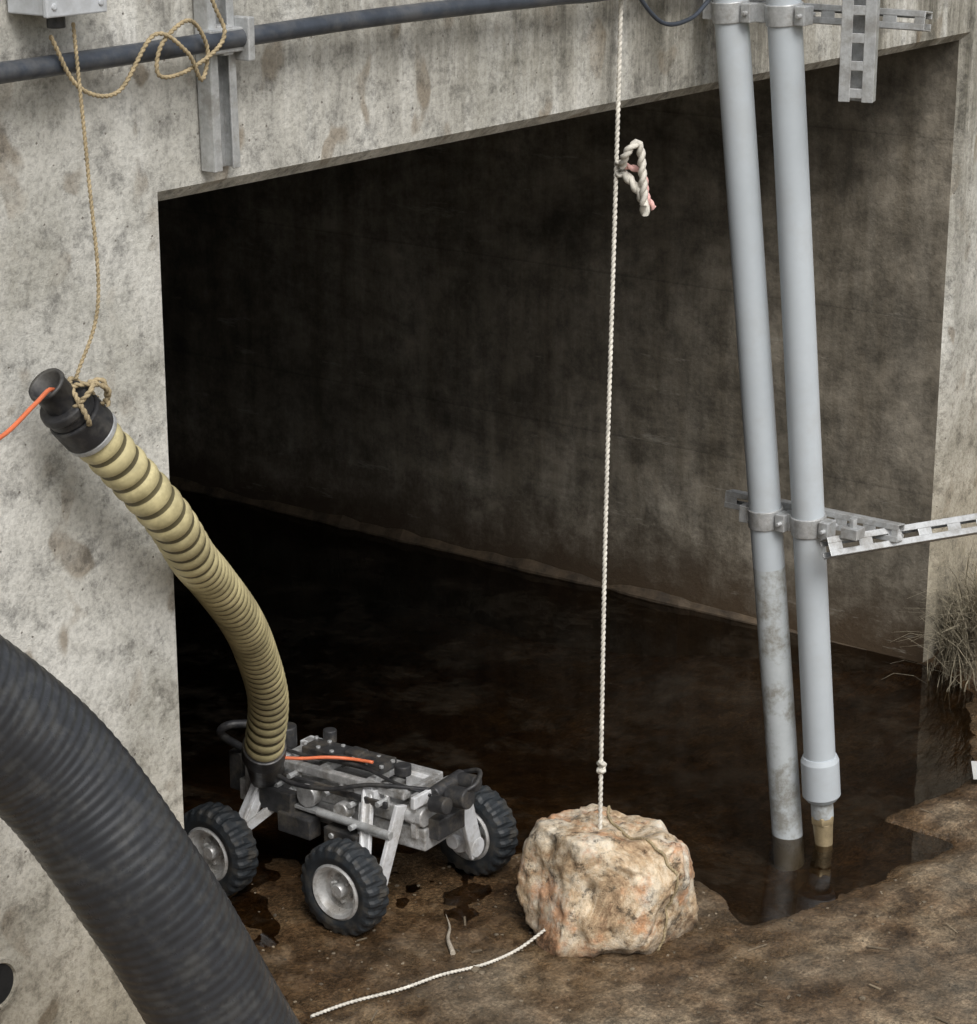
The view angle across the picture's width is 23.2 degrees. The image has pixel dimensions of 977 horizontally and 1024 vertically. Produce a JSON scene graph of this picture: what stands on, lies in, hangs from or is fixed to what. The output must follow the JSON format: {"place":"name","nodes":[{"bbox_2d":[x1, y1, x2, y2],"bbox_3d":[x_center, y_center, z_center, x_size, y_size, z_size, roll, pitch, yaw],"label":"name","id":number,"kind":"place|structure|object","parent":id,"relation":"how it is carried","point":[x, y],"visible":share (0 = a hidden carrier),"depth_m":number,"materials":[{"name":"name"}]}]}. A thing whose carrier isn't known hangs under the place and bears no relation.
{"place":"outdoors","nodes":[
{"label":"outdoors","id":0,"kind":"place"},
{"bbox_2d":[173,489,975,947],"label":"water","id":1,"kind":"structure","parent":0,"point":[447,663],"depth_m":8.06,"materials":[{"name":"brown liquid"}]},
{"bbox_2d":[227,595,976,1023],"bbox_3d":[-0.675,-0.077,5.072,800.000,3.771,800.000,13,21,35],"label":"ground","id":2,"kind":"structure","parent":0,"point":[799,949],"depth_m":6.32,"materials":[{"name":"brown soil"}]},
{"bbox_2d":[0,634,300,1023],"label":"black hose","id":3,"kind":"object","parent":2,"relation":"on","point":[88,817],"visible":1,"depth_m":4.00,"materials":[{"name":"black rubber"}]},
{"bbox_2d":[184,719,517,935],"bbox_3d":[-0.390,0.829,6.729,0.815,0.496,0.622,13,21,35],"label":"pipe inspection crawler","id":4,"kind":"object","parent":2,"relation":"on","point":[350,801],"visible":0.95,"depth_m":6.62,"materials":[{"name":"rubber"}]},
{"bbox_2d":[28,368,288,761],"bbox_3d":[-0.649,0.209,5.578,0.260,1.530,1.773,2,18,7],"label":"ribbed suction hose","id":5,"kind":"object","parent":4,"relation":"attached to","point":[123,467],"visible":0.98,"depth_m":4.89,"materials":[{"name":"beige plastic"}]},
{"bbox_2d":[0,387,54,439],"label":"orange cable","id":6,"kind":"object","parent":5,"relation":"attached to","point":[27,411],"visible":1,"depth_m":4.40,"materials":[{"name":"orange plastic"}]},
{"bbox_2d":[446,915,455,954],"bbox_3d":[-0.109,1.142,6.457,0.020,0.017,0.231,-2,18,-6],"label":"driftwood stick","id":7,"kind":"object","parent":2,"relation":"on","point":[450,948],"visible":1,"depth_m":6.40,"materials":[{"name":"brown wood"}]},
{"bbox_2d":[0,0,976,1023],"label":"concrete headwall","id":8,"kind":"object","parent":2,"relation":"on","point":[87,609],"visible":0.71,"depth_m":5.21,"materials":[{"name":"grey concrete"}]},
{"bbox_2d":[0,957,19,1010],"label":"weep hole","id":9,"kind":"object","parent":8,"relation":"attached to","point":[9,977],"visible":1,"depth_m":4.94,"materials":[{"name":"plastic"}]},
{"bbox_2d":[7,0,106,28],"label":"junction box","id":10,"kind":"object","parent":8,"relation":"attached to","point":[54,13],"visible":1,"depth_m":4.44,"materials":[{"name":"grey plastic"}]},
{"bbox_2d":[67,22,111,426],"bbox_3d":[-0.778,-0.539,4.534,0.119,0.759,0.134,13,21,35],"label":"hanging line","id":11,"kind":"object","parent":10,"relation":"hanging from","point":[91,384],"visible":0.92,"depth_m":4.58,"materials":[{"name":"fabric"}]},
{"bbox_2d":[193,0,254,172],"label":"channel strut","id":12,"kind":"object","parent":8,"relation":"attached to","point":[218,118],"visible":0.94,"depth_m":4.92,"materials":[{"name":"metal"}]},
{"bbox_2d":[0,0,606,83],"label":"wall conduit","id":13,"kind":"object","parent":8,"relation":"attached to","point":[17,70],"depth_m":4.96,"materials":[{"name":"metal"}]},
{"bbox_2d":[49,0,226,98],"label":"jute rope","id":14,"kind":"object","parent":13,"relation":"attached to","point":[194,65],"visible":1,"depth_m":4.69,"materials":[{"name":"beige fabric"}]},
{"bbox_2d":[310,0,678,1017],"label":"weighted rope","id":15,"kind":"object","parent":13,"relation":"hanging from","point":[640,190],"visible":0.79,"depth_m":6.21,"materials":[{"name":"fabric"}]},
{"bbox_2d":[639,0,710,26],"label":"electrical cable","id":16,"kind":"object","parent":13,"relation":"hanging from","point":[653,15],"visible":1,"depth_m":6.15,"materials":[{"name":"black rubber"}]},
{"bbox_2d":[702,0,976,559],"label":"pipe support frame","id":17,"kind":"object","parent":8,"relation":"attached to","point":[859,23],"visible":0.88,"depth_m":6.27,"materials":[{"name":"metal"}]},
{"bbox_2d":[713,0,802,839],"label":"grey pipe","id":18,"kind":"object","parent":17,"relation":"attached to","point":[737,102],"visible":0.78,"depth_m":6.63,"materials":[{"name":"plastic"}]},
{"bbox_2d":[766,0,840,846],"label":"grey pipe","id":19,"kind":"object","parent":17,"relation":"attached to","point":[820,778],"visible":1,"depth_m":6.56,"materials":[{"name":"plastic"}]},
{"bbox_2d":[158,64,865,649],"bbox_3d":[-4.314,-0.944,10.082,11.350,3.138,4.650,13,21,35],"label":"box culvert","id":20,"kind":"object","parent":2,"relation":"on","point":[408,346],"visible":0.34,"depth_m":9.21,"materials":[{"name":"concrete"}]},
{"bbox_2d":[515,805,698,956],"bbox_3d":[0.328,1.044,6.525,0.502,0.478,0.471,2,18,6],"label":"rock","id":21,"kind":"object","parent":2,"relation":"on","point":[586,885],"visible":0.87,"depth_m":6.33,"materials":[{"name":"stone"}]},
{"bbox_2d":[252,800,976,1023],"bbox_3d":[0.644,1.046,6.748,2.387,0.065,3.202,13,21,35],"label":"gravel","id":22,"kind":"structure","parent":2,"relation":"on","point":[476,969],"depth_m":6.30,"materials":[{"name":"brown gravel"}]},
{"bbox_2d":[356,808,957,1023],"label":"twig litter","id":23,"kind":"object","parent":2,"relation":"on","point":[789,996],"visible":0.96,"depth_m":6.37,"materials":[{"name":"brown wood"}]},
{"bbox_2d":[971,761,976,778],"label":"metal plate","id":24,"kind":"object","parent":2,"relation":"on","point":[974,767],"visible":1,"depth_m":7.45,"materials":[{"name":"white metal"}]},
{"bbox_2d":[885,536,976,691],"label":"dead grass","id":25,"kind":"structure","parent":0,"point":[965,632],"depth_m":8.32,"materials":[{"name":"plant"}]}
]}

